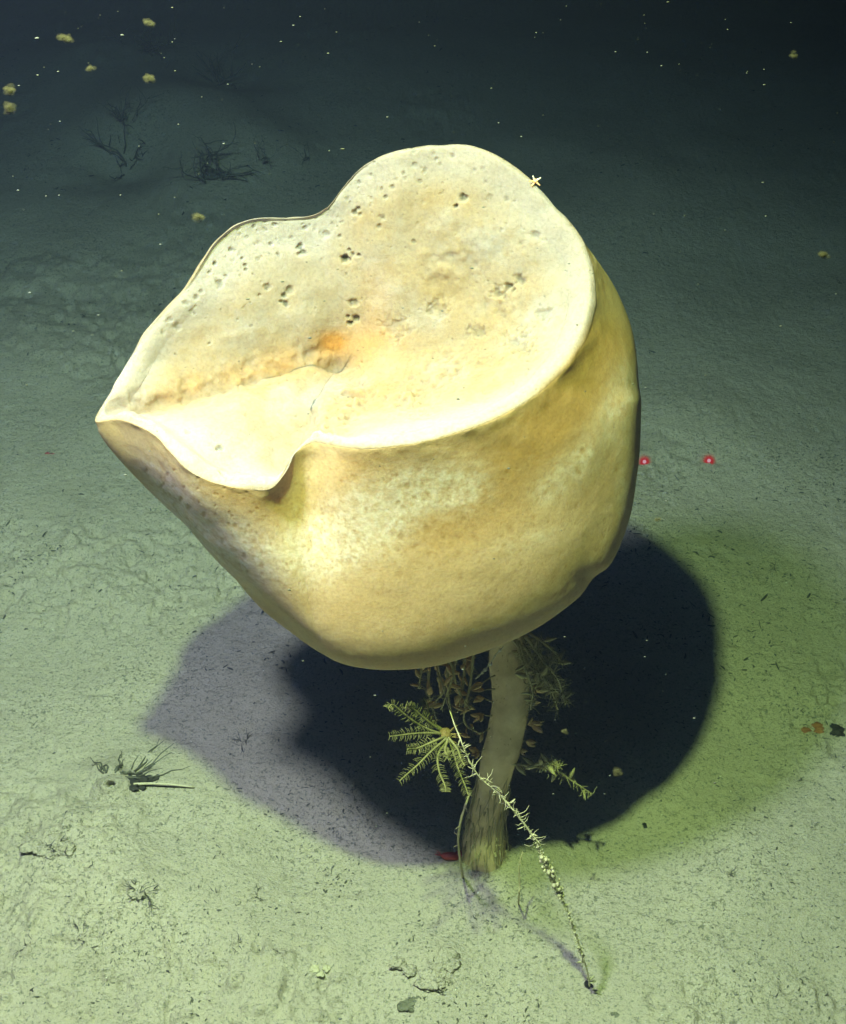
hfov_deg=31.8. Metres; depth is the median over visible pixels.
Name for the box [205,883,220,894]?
twig tuft
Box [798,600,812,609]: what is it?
twig tuft
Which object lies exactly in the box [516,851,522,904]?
thin stem
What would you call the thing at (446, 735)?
feather star
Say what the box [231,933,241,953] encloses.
twig tuft
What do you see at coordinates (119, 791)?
worm burrow
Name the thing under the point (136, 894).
twig tuft
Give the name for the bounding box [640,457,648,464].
laser dot
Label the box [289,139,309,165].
twig tuft
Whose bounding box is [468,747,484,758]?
stalked polyp
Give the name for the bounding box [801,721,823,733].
sea anemone
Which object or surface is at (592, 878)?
twig tuft
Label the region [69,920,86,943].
twig tuft
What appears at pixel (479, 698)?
stalked polyp
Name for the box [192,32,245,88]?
twig tuft
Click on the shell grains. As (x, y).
(352, 825)
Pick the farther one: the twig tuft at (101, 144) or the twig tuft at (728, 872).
the twig tuft at (101, 144)
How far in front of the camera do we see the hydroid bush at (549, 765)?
2.99 m
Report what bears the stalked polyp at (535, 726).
attached to the glass sponge
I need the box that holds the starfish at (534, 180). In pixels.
[529,176,540,186]
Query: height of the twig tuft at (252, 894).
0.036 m
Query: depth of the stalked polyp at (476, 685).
2.86 m
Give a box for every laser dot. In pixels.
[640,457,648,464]
[704,456,713,463]
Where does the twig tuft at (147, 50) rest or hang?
on the ground
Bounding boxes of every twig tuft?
[13,935,40,956]
[45,833,68,856]
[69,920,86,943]
[80,100,147,179]
[83,858,92,870]
[94,85,163,121]
[97,930,108,944]
[102,13,195,67]
[124,879,159,910]
[162,121,263,186]
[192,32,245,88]
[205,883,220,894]
[229,728,252,752]
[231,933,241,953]
[249,885,264,901]
[252,134,285,162]
[275,950,286,957]
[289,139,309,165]
[323,863,339,877]
[589,873,598,879]
[718,867,738,876]
[769,561,785,575]
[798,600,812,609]
[809,822,822,831]
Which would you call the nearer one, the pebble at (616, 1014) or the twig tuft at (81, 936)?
the pebble at (616, 1014)
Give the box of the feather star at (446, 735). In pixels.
[383,695,472,798]
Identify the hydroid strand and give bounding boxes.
[438,665,595,986]
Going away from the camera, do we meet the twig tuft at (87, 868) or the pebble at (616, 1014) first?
the pebble at (616, 1014)
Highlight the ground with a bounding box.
[0,0,845,1023]
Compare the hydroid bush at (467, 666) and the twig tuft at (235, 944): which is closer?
the hydroid bush at (467, 666)
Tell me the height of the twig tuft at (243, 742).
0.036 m
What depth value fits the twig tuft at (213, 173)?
5.72 m
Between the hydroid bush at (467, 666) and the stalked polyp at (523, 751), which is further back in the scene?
the stalked polyp at (523, 751)
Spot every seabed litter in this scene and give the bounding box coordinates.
[0,0,844,674]
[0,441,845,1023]
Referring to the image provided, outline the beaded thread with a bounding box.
[475,647,502,678]
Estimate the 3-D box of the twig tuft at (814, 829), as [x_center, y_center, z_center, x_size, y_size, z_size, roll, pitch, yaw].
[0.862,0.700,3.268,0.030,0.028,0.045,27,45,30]
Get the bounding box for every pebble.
[584,980,593,988]
[610,1012,619,1017]
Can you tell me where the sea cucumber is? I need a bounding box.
[435,850,461,860]
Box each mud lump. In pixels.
[19,833,75,859]
[309,964,330,976]
[388,946,460,992]
[397,996,418,1011]
[830,723,844,736]
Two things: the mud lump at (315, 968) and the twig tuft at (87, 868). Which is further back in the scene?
the twig tuft at (87, 868)
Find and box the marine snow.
[7,1,845,1022]
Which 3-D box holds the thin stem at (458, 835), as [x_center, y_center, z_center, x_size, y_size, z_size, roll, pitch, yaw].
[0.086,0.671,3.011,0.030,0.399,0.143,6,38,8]
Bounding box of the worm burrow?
[89,738,189,802]
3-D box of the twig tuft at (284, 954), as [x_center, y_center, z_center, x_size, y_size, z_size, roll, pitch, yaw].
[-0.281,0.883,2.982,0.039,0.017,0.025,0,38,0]
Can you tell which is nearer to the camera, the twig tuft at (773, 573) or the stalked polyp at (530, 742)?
the stalked polyp at (530, 742)
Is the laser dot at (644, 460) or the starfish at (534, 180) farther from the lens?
the laser dot at (644, 460)
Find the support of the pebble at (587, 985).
on the ground
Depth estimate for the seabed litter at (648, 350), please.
4.09 m
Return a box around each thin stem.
[454,792,470,877]
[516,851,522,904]
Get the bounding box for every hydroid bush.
[409,660,471,737]
[451,655,484,734]
[508,632,575,718]
[512,753,596,799]
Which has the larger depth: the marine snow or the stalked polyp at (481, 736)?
the stalked polyp at (481, 736)
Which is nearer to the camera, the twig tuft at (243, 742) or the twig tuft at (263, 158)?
the twig tuft at (243, 742)
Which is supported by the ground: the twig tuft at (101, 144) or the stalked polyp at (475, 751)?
the twig tuft at (101, 144)
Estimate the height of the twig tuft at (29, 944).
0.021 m
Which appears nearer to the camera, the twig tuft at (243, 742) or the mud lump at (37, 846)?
the mud lump at (37, 846)
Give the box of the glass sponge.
[95,144,640,873]
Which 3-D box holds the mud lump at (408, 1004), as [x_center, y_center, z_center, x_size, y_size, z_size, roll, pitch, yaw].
[-0.026,0.971,2.936,0.051,0.013,0.041,0,38,0]
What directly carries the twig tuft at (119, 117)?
on the ground
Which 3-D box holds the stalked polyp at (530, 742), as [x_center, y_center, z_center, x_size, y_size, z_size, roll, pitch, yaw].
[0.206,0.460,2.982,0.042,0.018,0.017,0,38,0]
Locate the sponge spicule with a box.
[133,782,193,787]
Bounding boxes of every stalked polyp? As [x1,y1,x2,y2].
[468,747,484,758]
[470,675,494,690]
[470,713,491,722]
[473,687,494,691]
[473,695,492,702]
[475,727,489,741]
[520,749,527,755]
[523,739,535,746]
[524,682,545,694]
[526,717,543,732]
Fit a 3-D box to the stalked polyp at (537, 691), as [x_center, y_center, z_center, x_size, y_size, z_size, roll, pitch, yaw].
[0.215,0.340,2.889,0.032,0.022,0.045,-27,45,-30]
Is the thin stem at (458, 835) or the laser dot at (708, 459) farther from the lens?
the laser dot at (708, 459)
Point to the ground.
(718, 340)
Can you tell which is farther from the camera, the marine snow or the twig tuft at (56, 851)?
the twig tuft at (56, 851)
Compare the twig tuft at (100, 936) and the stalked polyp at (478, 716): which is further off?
the twig tuft at (100, 936)
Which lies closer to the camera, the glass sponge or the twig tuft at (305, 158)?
the glass sponge
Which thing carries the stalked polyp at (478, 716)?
attached to the glass sponge
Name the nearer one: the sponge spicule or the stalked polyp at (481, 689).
the stalked polyp at (481, 689)
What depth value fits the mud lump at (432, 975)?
2.97 m
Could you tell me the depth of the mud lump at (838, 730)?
3.51 m
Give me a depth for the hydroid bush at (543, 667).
2.81 m
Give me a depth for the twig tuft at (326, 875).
3.19 m
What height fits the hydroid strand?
0.666 m
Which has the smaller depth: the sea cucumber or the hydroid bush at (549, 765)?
the hydroid bush at (549, 765)
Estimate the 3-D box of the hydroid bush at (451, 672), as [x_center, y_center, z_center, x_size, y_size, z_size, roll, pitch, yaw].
[0.044,0.345,2.785,0.117,0.208,0.078,-18,41,-21]
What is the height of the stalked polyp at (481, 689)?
0.014 m
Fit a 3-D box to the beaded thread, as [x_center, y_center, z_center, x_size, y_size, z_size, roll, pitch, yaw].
[0.121,0.276,2.715,0.055,0.063,0.008,-14,40,-17]
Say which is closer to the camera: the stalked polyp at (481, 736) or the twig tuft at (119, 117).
the stalked polyp at (481, 736)
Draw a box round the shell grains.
[12,575,825,1015]

